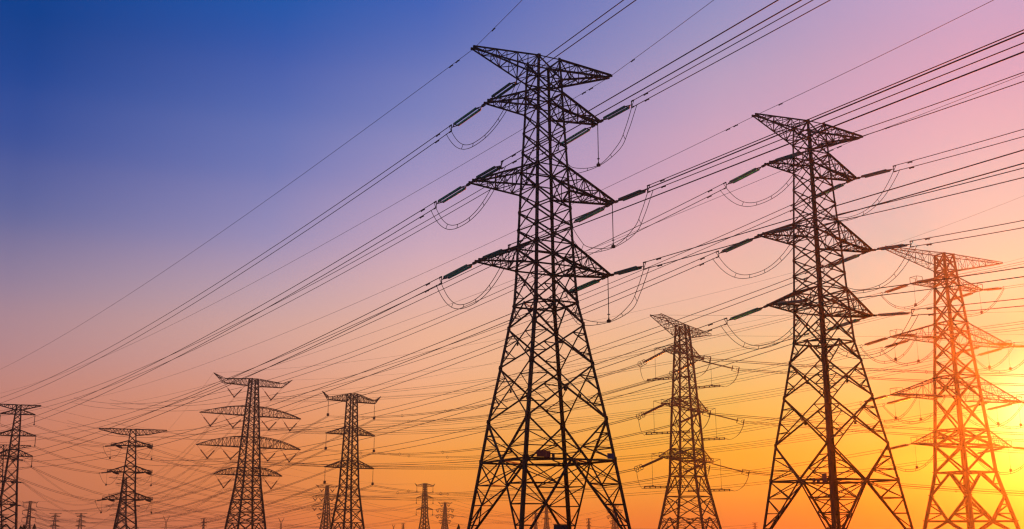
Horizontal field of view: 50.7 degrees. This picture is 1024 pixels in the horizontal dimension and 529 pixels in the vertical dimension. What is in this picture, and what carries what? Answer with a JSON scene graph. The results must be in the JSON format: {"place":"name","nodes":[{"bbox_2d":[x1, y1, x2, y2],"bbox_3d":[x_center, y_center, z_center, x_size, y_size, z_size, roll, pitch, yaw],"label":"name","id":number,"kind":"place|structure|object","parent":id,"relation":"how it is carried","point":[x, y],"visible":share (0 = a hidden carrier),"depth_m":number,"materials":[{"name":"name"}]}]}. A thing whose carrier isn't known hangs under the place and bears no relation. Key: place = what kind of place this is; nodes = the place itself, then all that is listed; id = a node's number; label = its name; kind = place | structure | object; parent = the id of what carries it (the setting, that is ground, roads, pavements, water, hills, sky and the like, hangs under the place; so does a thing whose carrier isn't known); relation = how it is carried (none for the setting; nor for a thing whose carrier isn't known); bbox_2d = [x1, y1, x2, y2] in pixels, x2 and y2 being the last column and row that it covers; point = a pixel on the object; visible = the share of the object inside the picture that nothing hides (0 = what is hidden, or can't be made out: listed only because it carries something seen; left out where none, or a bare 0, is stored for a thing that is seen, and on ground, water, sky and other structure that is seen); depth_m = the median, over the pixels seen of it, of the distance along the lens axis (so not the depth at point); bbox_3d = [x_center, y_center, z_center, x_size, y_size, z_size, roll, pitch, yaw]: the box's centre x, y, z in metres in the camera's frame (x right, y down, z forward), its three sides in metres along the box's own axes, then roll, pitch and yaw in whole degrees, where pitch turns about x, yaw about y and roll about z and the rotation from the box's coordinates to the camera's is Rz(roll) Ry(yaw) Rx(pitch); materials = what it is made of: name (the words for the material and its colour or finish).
{"place":"outdoors","nodes":[
{"label":"outdoors","id":0,"kind":"place"},
{"bbox_2d":[23,485,322,528],"bbox_3d":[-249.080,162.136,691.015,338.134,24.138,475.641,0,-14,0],"label":"power cable","id":1,"kind":"object","parent":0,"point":[236,513],"visible":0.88,"depth_m":523.62,"materials":[{"name":"metal"}]},
{"bbox_2d":[0,0,1023,528],"label":"sky","id":2,"kind":"structure","parent":0,"point":[134,133],"materials":[{"name":"multicoloured"}]},
{"label":"ground","id":3,"kind":"structure","parent":0,"visible":0},
{"bbox_2d":[0,444,30,528],"bbox_3d":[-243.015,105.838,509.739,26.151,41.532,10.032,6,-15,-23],"label":"lattice pylon","id":4,"kind":"object","parent":3,"relation":"on","point":[8,479],"visible":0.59,"depth_m":512.14,"materials":[{"name":"metal"}]},
{"bbox_2d":[0,404,40,528],"bbox_3d":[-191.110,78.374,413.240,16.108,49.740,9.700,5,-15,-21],"label":"lattice pylon","id":5,"kind":"object","parent":3,"relation":"on","point":[19,430],"visible":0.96,"depth_m":414.20,"materials":[{"name":"metal"}]},
{"bbox_2d":[21,501,37,528],"bbox_3d":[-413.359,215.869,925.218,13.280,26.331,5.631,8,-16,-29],"label":"lattice pylon","id":6,"kind":"object","parent":3,"relation":"on","point":[28,513],"visible":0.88,"depth_m":924.81,"materials":[{"name":"metal"}]},
{"bbox_2d":[35,485,371,528],"bbox_3d":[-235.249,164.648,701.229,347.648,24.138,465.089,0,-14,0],"label":"power cable","id":7,"kind":"object","parent":6,"relation":"hanging from","point":[278,513],"visible":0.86,"depth_m":536.37,"materials":[{"name":"metal"}]},
{"bbox_2d":[108,477,139,528],"bbox_3d":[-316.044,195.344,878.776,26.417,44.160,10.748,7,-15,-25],"label":"lattice pylon","id":8,"kind":"object","parent":3,"relation":"on","point":[125,515],"visible":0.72,"depth_m":877.80,"materials":[{"name":"metal"}]},
{"bbox_2d":[94,428,166,528],"bbox_3d":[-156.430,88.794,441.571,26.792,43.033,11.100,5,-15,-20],"label":"lattice pylon","id":9,"kind":"object","parent":3,"relation":"on","point":[148,472],"visible":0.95,"depth_m":442.23,"materials":[{"name":"metal"}]},
{"bbox_2d":[115,500,413,527],"bbox_3d":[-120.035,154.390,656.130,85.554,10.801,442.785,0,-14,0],"label":"power cable","id":10,"kind":"object","parent":9,"relation":"attached to","point":[243,522],"visible":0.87,"depth_m":549.04,"materials":[{"name":"metal"}]},
{"bbox_2d":[119,473,410,511],"bbox_3d":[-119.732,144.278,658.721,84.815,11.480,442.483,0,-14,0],"label":"power cable","id":11,"kind":"object","parent":9,"relation":"attached to","point":[249,502],"visible":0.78,"depth_m":556.49,"materials":[{"name":"metal"}]},
{"bbox_2d":[123,447,416,496],"bbox_3d":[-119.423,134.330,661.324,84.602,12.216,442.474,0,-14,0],"label":"power cable","id":12,"kind":"object","parent":9,"relation":"hanging from","point":[241,481],"visible":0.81,"depth_m":536.45,"materials":[{"name":"metal"}]},
{"bbox_2d":[152,448,423,496],"bbox_3d":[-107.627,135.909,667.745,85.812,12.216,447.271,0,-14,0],"label":"power cable","id":13,"kind":"object","parent":9,"relation":"hanging from","point":[256,478],"visible":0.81,"depth_m":551.84,"materials":[{"name":"metal"}]},
{"bbox_2d":[151,474,428,511],"bbox_3d":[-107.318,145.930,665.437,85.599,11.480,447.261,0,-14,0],"label":"power cable","id":14,"kind":"object","parent":9,"relation":"hanging from","point":[273,502],"visible":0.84,"depth_m":564.32,"materials":[{"name":"metal"}]},
{"bbox_2d":[152,501,431,527],"bbox_3d":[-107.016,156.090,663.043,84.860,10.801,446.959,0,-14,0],"label":"power cable","id":15,"kind":"object","parent":9,"relation":"attached to","point":[270,522],"visible":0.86,"depth_m":565.84,"materials":[{"name":"metal"}]},
{"bbox_2d":[112,269,815,439],"bbox_3d":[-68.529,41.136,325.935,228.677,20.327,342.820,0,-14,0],"label":"power cable","id":16,"kind":"object","parent":9,"relation":"attached to","point":[528,369],"visible":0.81,"depth_m":210.64,"materials":[{"name":"metal"}]},
{"bbox_2d":[196,373,300,528],"bbox_3d":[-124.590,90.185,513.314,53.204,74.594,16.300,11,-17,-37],"label":"lattice pylon","id":17,"kind":"object","parent":3,"relation":"on","point":[243,470],"visible":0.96,"depth_m":512.91,"materials":[{"name":"metal"}]},
{"bbox_2d":[22,449,324,522],"bbox_3d":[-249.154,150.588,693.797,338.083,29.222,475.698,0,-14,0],"label":"power cable","id":18,"kind":"object","parent":17,"relation":"hanging from","point":[189,503],"visible":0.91,"depth_m":593.67,"materials":[{"name":"metal"}]},
{"bbox_2d":[24,416,325,510],"bbox_3d":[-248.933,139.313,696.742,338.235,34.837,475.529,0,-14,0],"label":"power cable","id":19,"kind":"object","parent":17,"relation":"hanging from","point":[195,479],"visible":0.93,"depth_m":593.83,"materials":[{"name":"metal"}]},
{"bbox_2d":[311,485,340,528],"bbox_3d":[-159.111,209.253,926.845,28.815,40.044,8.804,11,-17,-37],"label":"lattice pylon","id":20,"kind":"object","parent":3,"relation":"on","point":[325,513],"visible":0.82,"depth_m":925.87,"materials":[{"name":"metal"}]},
{"bbox_2d":[322,391,380,528],"bbox_3d":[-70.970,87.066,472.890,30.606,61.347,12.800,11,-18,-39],"label":"lattice pylon","id":21,"kind":"object","parent":3,"relation":"on","point":[347,463],"visible":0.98,"depth_m":472.51,"materials":[{"name":"metal"}]},
{"bbox_2d":[35,452,373,522],"bbox_3d":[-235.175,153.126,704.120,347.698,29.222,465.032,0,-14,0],"label":"power cable","id":22,"kind":"object","parent":21,"relation":"hanging from","point":[219,505],"visible":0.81,"depth_m":616.13,"materials":[{"name":"metal"}]},
{"bbox_2d":[36,420,374,511],"bbox_3d":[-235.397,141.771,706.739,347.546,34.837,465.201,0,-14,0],"label":"power cable","id":23,"kind":"object","parent":21,"relation":"hanging from","point":[211,487],"visible":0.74,"depth_m":640.79,"materials":[{"name":"metal"}]},
{"bbox_2d":[324,468,636,494],"bbox_3d":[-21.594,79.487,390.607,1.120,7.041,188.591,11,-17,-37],"label":"power cable","id":24,"kind":"object","parent":21,"relation":"attached to","point":[489,490],"visible":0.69,"depth_m":370.14,"materials":[{"name":"metal"}]},
{"bbox_2d":[325,415,639,454],"bbox_3d":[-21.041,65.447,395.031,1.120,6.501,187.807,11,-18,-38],"label":"power cable","id":25,"kind":"object","parent":21,"relation":"attached to","point":[490,446],"visible":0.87,"depth_m":377.95,"materials":[{"name":"metal"}]},
{"bbox_2d":[339,363,639,417],"bbox_3d":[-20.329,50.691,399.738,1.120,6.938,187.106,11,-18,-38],"label":"power cable","id":26,"kind":"object","parent":21,"relation":"attached to","point":[489,403],"visible":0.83,"depth_m":387.50,"materials":[{"name":"metal"}]},
{"bbox_2d":[377,425,669,458],"bbox_3d":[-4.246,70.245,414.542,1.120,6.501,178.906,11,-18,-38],"label":"power cable","id":27,"kind":"object","parent":21,"relation":"attached to","point":[534,452],"visible":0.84,"depth_m":393.11,"materials":[{"name":"metal"}]},
{"bbox_2d":[376,373,671,421],"bbox_3d":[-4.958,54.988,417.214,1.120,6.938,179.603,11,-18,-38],"label":"power cable","id":28,"kind":"object","parent":21,"relation":"attached to","point":[524,411],"visible":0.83,"depth_m":401.64,"materials":[{"name":"metal"}]},
{"bbox_2d":[374,474,676,496],"bbox_3d":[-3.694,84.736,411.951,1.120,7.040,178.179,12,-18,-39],"label":"power cable","id":29,"kind":"object","parent":21,"relation":"attached to","point":[530,493],"visible":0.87,"depth_m":393.74,"materials":[{"name":"metal"}]},
{"bbox_2d":[415,483,434,528],"bbox_3d":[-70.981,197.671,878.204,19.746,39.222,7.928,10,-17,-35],"label":"lattice pylon","id":30,"kind":"object","parent":3,"relation":"on","point":[424,495],"visible":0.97,"depth_m":877.71,"materials":[{"name":"metal"}]},
{"bbox_2d":[436,502,453,528],"bbox_3d":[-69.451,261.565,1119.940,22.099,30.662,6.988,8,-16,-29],"label":"lattice pylon","id":31,"kind":"object","parent":3,"relation":"on","point":[445,521],"visible":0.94,"depth_m":1119.47,"materials":[{"name":"metal"}]},
{"bbox_2d":[433,45,649,528],"bbox_3d":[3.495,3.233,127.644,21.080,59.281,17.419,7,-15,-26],"label":"lattice pylon","id":32,"kind":"object","parent":3,"relation":"on","point":[525,458],"visible":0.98,"depth_m":128.54,"materials":[{"name":"metal"}]},
{"bbox_2d":[0,202,433,432],"bbox_3d":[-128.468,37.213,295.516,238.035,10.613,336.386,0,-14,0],"label":"power cable","id":33,"kind":"object","parent":32,"relation":"attached to","point":[253,309],"visible":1,"depth_m":173.12,"materials":[{"name":"metal"}]},
{"bbox_2d":[0,278,438,462],"bbox_3d":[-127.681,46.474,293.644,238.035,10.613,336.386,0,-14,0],"label":"power cable","id":34,"kind":"object","parent":32,"relation":"attached to","point":[259,365],"visible":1,"depth_m":169.65,"materials":[{"name":"metal"}]},
{"bbox_2d":[1,127,448,402],"bbox_3d":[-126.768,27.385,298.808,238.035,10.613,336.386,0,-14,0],"label":"power cable","id":35,"kind":"object","parent":32,"relation":"attached to","point":[263,253],"visible":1,"depth_m":177.78,"materials":[{"name":"metal"}]},
{"bbox_2d":[19,50,471,359],"bbox_3d":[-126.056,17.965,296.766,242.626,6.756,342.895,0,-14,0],"label":"earth wire","id":36,"kind":"object","parent":32,"relation":"attached to","point":[450,66],"visible":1,"depth_m":167.87,"materials":[{"name":"metal"}]},
{"bbox_2d":[0,145,555,415],"bbox_3d":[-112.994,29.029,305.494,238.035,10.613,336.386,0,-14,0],"label":"power cable","id":37,"kind":"object","parent":32,"relation":"attached to","point":[308,286],"visible":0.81,"depth_m":196.66,"materials":[{"name":"metal"}]},
{"bbox_2d":[2,292,562,467],"bbox_3d":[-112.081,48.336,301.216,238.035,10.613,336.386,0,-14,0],"label":"power cable","id":38,"kind":"object","parent":32,"relation":"hanging from","point":[315,389],"visible":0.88,"depth_m":190.70,"materials":[{"name":"metal"}]},
{"bbox_2d":[0,222,568,442],"bbox_3d":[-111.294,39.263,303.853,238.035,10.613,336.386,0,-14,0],"label":"power cable","id":39,"kind":"object","parent":32,"relation":"attached to","point":[306,345],"visible":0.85,"depth_m":198.35,"materials":[{"name":"metal"}]},
{"bbox_2d":[3,80,603,392],"bbox_3d":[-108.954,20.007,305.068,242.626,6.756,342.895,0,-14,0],"label":"earth wire","id":40,"kind":"object","parent":32,"relation":"attached to","point":[365,220],"visible":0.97,"depth_m":186.90,"materials":[{"name":"metal"}]},
{"bbox_2d":[431,162,505,229],"bbox_3d":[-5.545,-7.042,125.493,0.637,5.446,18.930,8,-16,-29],"label":"jumper cable","id":41,"kind":"object","parent":32,"relation":"hanging from","point":[476,210],"visible":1,"depth_m":122.31,"materials":[{"name":"metal"}]},
{"bbox_2d":[436,246,512,308],"bbox_3d":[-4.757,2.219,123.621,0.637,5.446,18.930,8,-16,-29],"label":"jumper cable","id":42,"kind":"object","parent":32,"relation":"hanging from","point":[483,292],"visible":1,"depth_m":120.30,"materials":[{"name":"metal"}]},
{"bbox_2d":[446,77,520,149],"bbox_3d":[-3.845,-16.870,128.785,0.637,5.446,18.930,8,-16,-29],"label":"jumper cable","id":43,"kind":"object","parent":32,"relation":"hanging from","point":[491,127],"visible":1,"depth_m":125.57,"materials":[{"name":"metal"}]},
{"bbox_2d":[518,0,635,82],"bbox_3d":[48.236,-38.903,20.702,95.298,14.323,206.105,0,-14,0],"label":"power cable","id":44,"kind":"object","parent":32,"relation":"attached to","point":[527,70],"visible":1,"depth_m":109.95,"materials":[{"name":"metal"}]},
{"bbox_2d":[557,101,636,173],"bbox_3d":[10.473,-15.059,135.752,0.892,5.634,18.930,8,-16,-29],"label":"jumper cable","id":45,"kind":"object","parent":32,"relation":"hanging from","point":[613,150],"visible":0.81,"depth_m":132.32,"materials":[{"name":"metal"}]},
{"bbox_2d":[561,263,648,325],"bbox_3d":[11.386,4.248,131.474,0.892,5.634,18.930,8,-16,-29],"label":"jumper cable","id":46,"kind":"object","parent":32,"relation":"hanging from","point":[619,314],"visible":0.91,"depth_m":128.21,"materials":[{"name":"metal"}]},
{"bbox_2d":[566,185,652,252],"bbox_3d":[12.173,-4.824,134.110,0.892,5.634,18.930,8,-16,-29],"label":"jumper cable","id":47,"kind":"object","parent":32,"relation":"hanging from","point":[624,238],"visible":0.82,"depth_m":131.57,"materials":[{"name":"metal"}]},
{"bbox_2d":[503,0,801,167],"bbox_3d":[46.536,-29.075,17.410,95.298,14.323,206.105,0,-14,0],"label":"power cable","id":48,"kind":"object","parent":32,"relation":"attached to","point":[513,162],"visible":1,"depth_m":90.14,"materials":[{"name":"metal"}]},
{"bbox_2d":[634,0,829,105],"bbox_3d":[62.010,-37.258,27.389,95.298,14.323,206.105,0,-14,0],"label":"power cable","id":49,"kind":"object","parent":32,"relation":"attached to","point":[731,53],"visible":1,"depth_m":111.24,"materials":[{"name":"metal"}]},
{"bbox_2d":[510,32,1023,251],"bbox_3d":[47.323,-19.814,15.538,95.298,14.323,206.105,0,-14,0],"label":"power cable","id":50,"kind":"object","parent":32,"relation":"attached to","point":[792,129],"visible":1,"depth_m":73.52,"materials":[{"name":"metal"}]},
{"bbox_2d":[646,149,1023,268],"bbox_3d":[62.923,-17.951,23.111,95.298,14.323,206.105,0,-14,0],"label":"power cable","id":51,"kind":"object","parent":32,"relation":"attached to","point":[845,203],"visible":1,"depth_m":93.87,"materials":[{"name":"metal"}]},
{"bbox_2d":[650,29,1023,191],"bbox_3d":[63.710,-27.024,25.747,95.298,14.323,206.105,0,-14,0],"label":"power cable","id":52,"kind":"object","parent":32,"relation":"attached to","point":[850,102],"visible":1,"depth_m":95.92,"materials":[{"name":"metal"}]},
{"bbox_2d":[541,505,551,528],"bbox_3d":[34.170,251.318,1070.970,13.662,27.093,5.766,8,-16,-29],"label":"lattice pylon","id":53,"kind":"object","parent":3,"relation":"on","point":[546,518],"visible":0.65,"depth_m":1070.21,"materials":[{"name":"metal"}]},
{"bbox_2d":[606,503,622,528],"bbox_3d":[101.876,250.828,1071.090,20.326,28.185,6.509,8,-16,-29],"label":"lattice pylon","id":54,"kind":"object","parent":3,"relation":"on","point":[614,524],"visible":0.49,"depth_m":1068.85,"materials":[{"name":"metal"}]},
{"bbox_2d":[634,313,749,528],"bbox_3d":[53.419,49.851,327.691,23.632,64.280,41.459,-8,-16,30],"label":"lattice pylon","id":55,"kind":"object","parent":3,"relation":"on","point":[676,456],"visible":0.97,"depth_m":326.11,"materials":[{"name":"metal"}]},
{"bbox_2d":[636,468,709,488],"bbox_3d":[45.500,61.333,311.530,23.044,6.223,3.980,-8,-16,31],"label":"jumper bar","id":56,"kind":"object","parent":55,"relation":"attached to","point":[669,486],"visible":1,"depth_m":309.21,"materials":[{"name":"metal"}]},
{"bbox_2d":[638,416,709,434],"bbox_3d":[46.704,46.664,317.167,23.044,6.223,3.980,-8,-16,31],"label":"jumper bar","id":57,"kind":"object","parent":55,"relation":"attached to","point":[670,431],"visible":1,"depth_m":314.96,"materials":[{"name":"metal"}]},
{"bbox_2d":[640,359,710,381],"bbox_3d":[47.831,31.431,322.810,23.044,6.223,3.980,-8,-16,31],"label":"jumper bar","id":58,"kind":"object","parent":55,"relation":"attached to","point":[671,377],"visible":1,"depth_m":320.39,"materials":[{"name":"metal"}]},
{"bbox_2d":[676,423,743,441],"bbox_3d":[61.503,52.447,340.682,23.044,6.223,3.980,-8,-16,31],"label":"jumper bar","id":59,"kind":"object","parent":55,"relation":"attached to","point":[710,438],"visible":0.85,"depth_m":337.43,"materials":[{"name":"metal"}]},
{"bbox_2d":[709,358,1023,376],"bbox_3d":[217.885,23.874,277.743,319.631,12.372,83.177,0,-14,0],"label":"power cable","id":60,"kind":"object","parent":55,"relation":"attached to","point":[872,368],"visible":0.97,"depth_m":306.17,"materials":[{"name":"metal"}]},
{"bbox_2d":[710,413,1022,434],"bbox_3d":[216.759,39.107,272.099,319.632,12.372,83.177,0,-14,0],"label":"power cable","id":61,"kind":"object","parent":55,"relation":"attached to","point":[879,425],"visible":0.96,"depth_m":299.82,"materials":[{"name":"metal"}]},
{"bbox_2d":[711,467,1023,493],"bbox_3d":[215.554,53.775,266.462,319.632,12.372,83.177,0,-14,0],"label":"power cable","id":62,"kind":"object","parent":55,"relation":"attached to","point":[876,483],"visible":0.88,"depth_m":293.95,"materials":[{"name":"metal"}]},
{"bbox_2d":[737,368,1023,385],"bbox_3d":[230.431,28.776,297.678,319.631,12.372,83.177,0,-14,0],"label":"power cable","id":63,"kind":"object","parent":55,"relation":"attached to","point":[893,378],"visible":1,"depth_m":325.95,"materials":[{"name":"metal"}]},
{"bbox_2d":[742,421,1023,441],"bbox_3d":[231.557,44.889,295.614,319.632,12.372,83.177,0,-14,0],"label":"power cable","id":64,"kind":"object","parent":55,"relation":"attached to","point":[894,432],"visible":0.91,"depth_m":323.94,"materials":[{"name":"metal"}]},
{"bbox_2d":[750,472,1022,495],"bbox_3d":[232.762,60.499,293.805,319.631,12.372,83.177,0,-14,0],"label":"power cable","id":65,"kind":"object","parent":55,"relation":"attached to","point":[915,488],"visible":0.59,"depth_m":320.68,"materials":[{"name":"metal"}]},
{"bbox_2d":[716,113,914,528],"bbox_3d":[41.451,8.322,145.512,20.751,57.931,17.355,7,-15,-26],"label":"lattice pylon","id":66,"kind":"object","parent":3,"relation":"on","point":[833,496],"visible":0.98,"depth_m":145.95,"materials":[{"name":"metal"}]},
{"bbox_2d":[67,252,715,437],"bbox_3d":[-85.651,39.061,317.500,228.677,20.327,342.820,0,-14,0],"label":"power cable","id":67,"kind":"object","parent":66,"relation":"attached to","point":[459,356],"visible":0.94,"depth_m":204.46,"materials":[{"name":"metal"}]},
{"bbox_2d":[68,319,723,465],"bbox_3d":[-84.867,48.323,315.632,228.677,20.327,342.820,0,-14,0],"label":"power cable","id":68,"kind":"object","parent":66,"relation":"attached to","point":[446,411],"visible":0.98,"depth_m":206.75,"materials":[{"name":"metal"}]},
{"bbox_2d":[76,184,722,408],"bbox_3d":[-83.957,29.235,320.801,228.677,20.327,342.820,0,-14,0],"label":"power cable","id":69,"kind":"object","parent":66,"relation":"attached to","point":[452,311],"visible":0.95,"depth_m":213.43,"materials":[{"name":"metal"}]},
{"bbox_2d":[71,117,751,402],"bbox_3d":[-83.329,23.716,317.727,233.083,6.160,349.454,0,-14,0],"label":"earth wire","id":70,"kind":"object","parent":66,"relation":"attached to","point":[468,252],"visible":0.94,"depth_m":206.02,"materials":[{"name":"metal"}]},
{"bbox_2d":[113,198,805,410],"bbox_3d":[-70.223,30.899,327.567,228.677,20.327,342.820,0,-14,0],"label":"power cable","id":71,"kind":"object","parent":66,"relation":"attached to","point":[526,316],"visible":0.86,"depth_m":214.53,"materials":[{"name":"metal"}]},
{"bbox_2d":[108,331,818,466],"bbox_3d":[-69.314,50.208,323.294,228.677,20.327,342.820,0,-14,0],"label":"power cable","id":72,"kind":"object","parent":66,"relation":"attached to","point":[534,413],"visible":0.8,"depth_m":208.24,"materials":[{"name":"metal"}]},
{"bbox_2d":[117,141,851,404],"bbox_3d":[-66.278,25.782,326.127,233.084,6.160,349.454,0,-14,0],"label":"earth wire","id":73,"kind":"object","parent":66,"relation":"attached to","point":[547,266],"visible":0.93,"depth_m":211.39,"materials":[{"name":"metal"}]},
{"bbox_2d":[712,227,805,278],"bbox_3d":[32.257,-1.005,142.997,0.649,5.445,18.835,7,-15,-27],"label":"jumper cable","id":74,"kind":"object","parent":66,"relation":"hanging from","point":[766,268],"visible":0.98,"depth_m":140.54,"materials":[{"name":"metal"}]},
{"bbox_2d":[720,148,810,206],"bbox_3d":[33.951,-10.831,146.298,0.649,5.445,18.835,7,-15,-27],"label":"jumper cable","id":75,"kind":"object","parent":66,"relation":"hanging from","point":[774,193],"visible":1,"depth_m":143.71,"materials":[{"name":"metal"}]},
{"bbox_2d":[720,297,815,348],"bbox_3d":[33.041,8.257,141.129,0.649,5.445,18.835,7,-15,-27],"label":"jumper cable","id":76,"kind":"object","parent":66,"relation":"hanging from","point":[779,338],"visible":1,"depth_m":138.32,"materials":[{"name":"metal"}]},
{"bbox_2d":[804,166,899,221],"bbox_3d":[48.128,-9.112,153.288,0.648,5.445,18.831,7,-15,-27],"label":"jumper cable","id":77,"kind":"object","parent":66,"relation":"hanging from","point":[866,209],"visible":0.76,"depth_m":150.49,"materials":[{"name":"metal"}]},
{"bbox_2d":[817,311,918,358],"bbox_3d":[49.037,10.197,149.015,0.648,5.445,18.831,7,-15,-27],"label":"jumper cable","id":78,"kind":"object","parent":66,"relation":"hanging from","point":[883,350],"visible":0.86,"depth_m":146.24,"materials":[{"name":"metal"}]},
{"bbox_2d":[822,241,916,292],"bbox_3d":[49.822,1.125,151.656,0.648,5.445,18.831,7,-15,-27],"label":"jumper cable","id":79,"kind":"object","parent":66,"relation":"hanging from","point":[887,279],"visible":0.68,"depth_m":148.27,"materials":[{"name":"metal"}]},
{"bbox_2d":[757,0,992,114],"bbox_3d":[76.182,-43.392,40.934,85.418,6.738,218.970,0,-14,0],"label":"earth wire","id":80,"kind":"object","parent":66,"relation":"attached to","point":[873,59],"visible":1,"depth_m":125.81,"materials":[{"name":"metal"}]},
{"bbox_2d":[802,167,1023,228],"bbox_3d":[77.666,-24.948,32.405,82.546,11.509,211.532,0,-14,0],"label":"power cable","id":81,"kind":"object","parent":66,"relation":"attached to","point":[917,195],"visible":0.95,"depth_m":116.32,"materials":[{"name":"metal"}]},
{"bbox_2d":[808,72,1023,153],"bbox_3d":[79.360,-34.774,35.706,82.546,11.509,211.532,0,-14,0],"label":"power cable","id":82,"kind":"object","parent":66,"relation":"attached to","point":[822,143],"visible":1,"depth_m":121.04,"materials":[{"name":"metal"}]},
{"bbox_2d":[812,267,1023,302],"bbox_3d":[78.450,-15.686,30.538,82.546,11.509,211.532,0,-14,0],"label":"power cable","id":83,"kind":"object","parent":66,"relation":"attached to","point":[919,282],"visible":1,"depth_m":116.66,"materials":[{"name":"metal"}]},
{"bbox_2d":[897,129,1023,170],"bbox_3d":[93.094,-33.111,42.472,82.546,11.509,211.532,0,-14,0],"label":"power cable","id":84,"kind":"object","parent":66,"relation":"attached to","point":[961,153],"visible":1,"depth_m":135.43,"materials":[{"name":"metal"}]},
{"bbox_2d":[913,220,1023,246],"bbox_3d":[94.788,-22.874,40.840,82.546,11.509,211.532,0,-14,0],"label":"power cable","id":85,"kind":"object","parent":66,"relation":"attached to","point":[965,231],"visible":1,"depth_m":135.90,"materials":[{"name":"metal"}]},
{"bbox_2d":[914,298,1023,315],"bbox_3d":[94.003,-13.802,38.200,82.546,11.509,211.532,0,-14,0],"label":"power cable","id":86,"kind":"object","parent":66,"relation":"attached to","point":[932,314],"visible":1,"depth_m":133.54,"materials":[{"name":"metal"}]},
{"bbox_2d":[860,246,1023,528],"bbox_3d":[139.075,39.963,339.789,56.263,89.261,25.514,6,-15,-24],"label":"lattice pylon","id":87,"kind":"object","parent":3,"relation":"on","point":[968,498],"visible":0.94,"depth_m":339.12,"materials":[{"name":"metal"}]},
{"bbox_2d":[216,258,844,372],"bbox_3d":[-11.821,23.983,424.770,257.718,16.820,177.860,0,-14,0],"label":"earth wire","id":88,"kind":"object","parent":87,"relation":"attached to","point":[536,332],"visible":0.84,"depth_m":408.11,"materials":[{"name":"metal"}]},
{"bbox_2d":[208,402,859,465],"bbox_3d":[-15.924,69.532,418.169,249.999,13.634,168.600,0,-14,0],"label":"power cable","id":89,"kind":"object","parent":87,"relation":"hanging from","point":[552,451],"visible":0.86,"depth_m":393.92,"materials":[{"name":"metal"}]},
{"bbox_2d":[216,345,860,429],"bbox_3d":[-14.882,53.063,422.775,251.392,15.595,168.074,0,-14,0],"label":"power cable","id":90,"kind":"object","parent":87,"relation":"hanging from","point":[513,411],"visible":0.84,"depth_m":415.44,"materials":[{"name":"metal"}]},
{"bbox_2d":[223,449,880,499],"bbox_3d":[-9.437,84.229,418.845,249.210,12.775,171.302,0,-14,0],"label":"power cable","id":91,"kind":"object","parent":87,"relation":"attached to","point":[573,490],"visible":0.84,"depth_m":393.76,"materials":[{"name":"metal"}]},
{"bbox_2d":[233,347,880,430],"bbox_3d":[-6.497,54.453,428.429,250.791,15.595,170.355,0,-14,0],"label":"power cable","id":92,"kind":"object","parent":87,"relation":"hanging from","point":[583,406],"visible":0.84,"depth_m":401.23,"materials":[{"name":"metal"}]},
{"bbox_2d":[231,403,882,466],"bbox_3d":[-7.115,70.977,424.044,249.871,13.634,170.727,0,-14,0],"label":"power cable","id":93,"kind":"object","parent":87,"relation":"attached to","point":[604,449],"visible":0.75,"depth_m":388.33,"materials":[{"name":"metal"}]},
{"bbox_2d":[277,293,877,398],"bbox_3d":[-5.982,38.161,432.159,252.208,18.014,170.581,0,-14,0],"label":"power cable","id":94,"kind":"object","parent":87,"relation":"hanging from","point":[583,362],"visible":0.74,"depth_m":407.69,"materials":[{"name":"metal"}]},
{"bbox_2d":[269,354,949,432],"bbox_3d":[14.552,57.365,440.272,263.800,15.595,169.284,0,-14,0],"label":"power cable","id":95,"kind":"object","parent":87,"relation":"hanging from","point":[628,411],"visible":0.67,"depth_m":420.60,"materials":[{"name":"metal"}]},
{"bbox_2d":[271,411,955,468],"bbox_3d":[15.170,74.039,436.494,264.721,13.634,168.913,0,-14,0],"label":"power cable","id":96,"kind":"object","parent":87,"relation":"attached to","point":[620,456],"visible":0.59,"depth_m":415.78,"materials":[{"name":"metal"}]},
{"bbox_2d":[275,455,968,500],"bbox_3d":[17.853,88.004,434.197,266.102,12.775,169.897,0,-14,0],"label":"power cable","id":97,"kind":"object","parent":87,"relation":"hanging from","point":[626,493],"visible":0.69,"depth_m":413.55,"materials":[{"name":"metal"}]},
{"bbox_2d":[317,300,946,401],"bbox_3d":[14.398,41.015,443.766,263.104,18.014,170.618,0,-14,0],"label":"power cable","id":98,"kind":"object","parent":87,"relation":"hanging from","point":[642,366],"visible":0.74,"depth_m":419.79,"materials":[{"name":"metal"}]},
{"bbox_2d":[299,356,969,434],"bbox_3d":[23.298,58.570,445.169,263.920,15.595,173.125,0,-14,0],"label":"power cable","id":99,"kind":"object","parent":87,"relation":"hanging from","point":[651,412],"visible":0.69,"depth_m":422.08,"materials":[{"name":"metal"}]},
{"bbox_2d":[294,410,980,469],"bbox_3d":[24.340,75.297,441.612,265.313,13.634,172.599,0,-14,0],"label":"power cable","id":100,"kind":"object","parent":87,"relation":"attached to","point":[642,457],"visible":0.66,"depth_m":418.78,"materials":[{"name":"metal"}]},
{"bbox_2d":[306,265,993,379],"bbox_3d":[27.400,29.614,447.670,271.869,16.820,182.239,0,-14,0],"label":"earth wire","id":101,"kind":"object","parent":87,"relation":"attached to","point":[632,343],"visible":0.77,"depth_m":434.92,"materials":[{"name":"metal"}]},
{"bbox_2d":[917,321,1023,335],"bbox_3d":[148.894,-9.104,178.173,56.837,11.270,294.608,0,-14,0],"label":"power cable","id":102,"kind":"object","parent":87,"relation":"attached to","point":[969,328],"visible":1,"depth_m":296.53,"materials":[{"name":"metal"}]},
{"bbox_2d":[944,395,1016,397],"bbox_3d":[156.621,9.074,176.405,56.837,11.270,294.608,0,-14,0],"label":"power cable","id":103,"kind":"object","parent":87,"relation":"attached to","point":[976,395],"visible":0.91,"depth_m":307.23,"materials":[{"name":"metal"}]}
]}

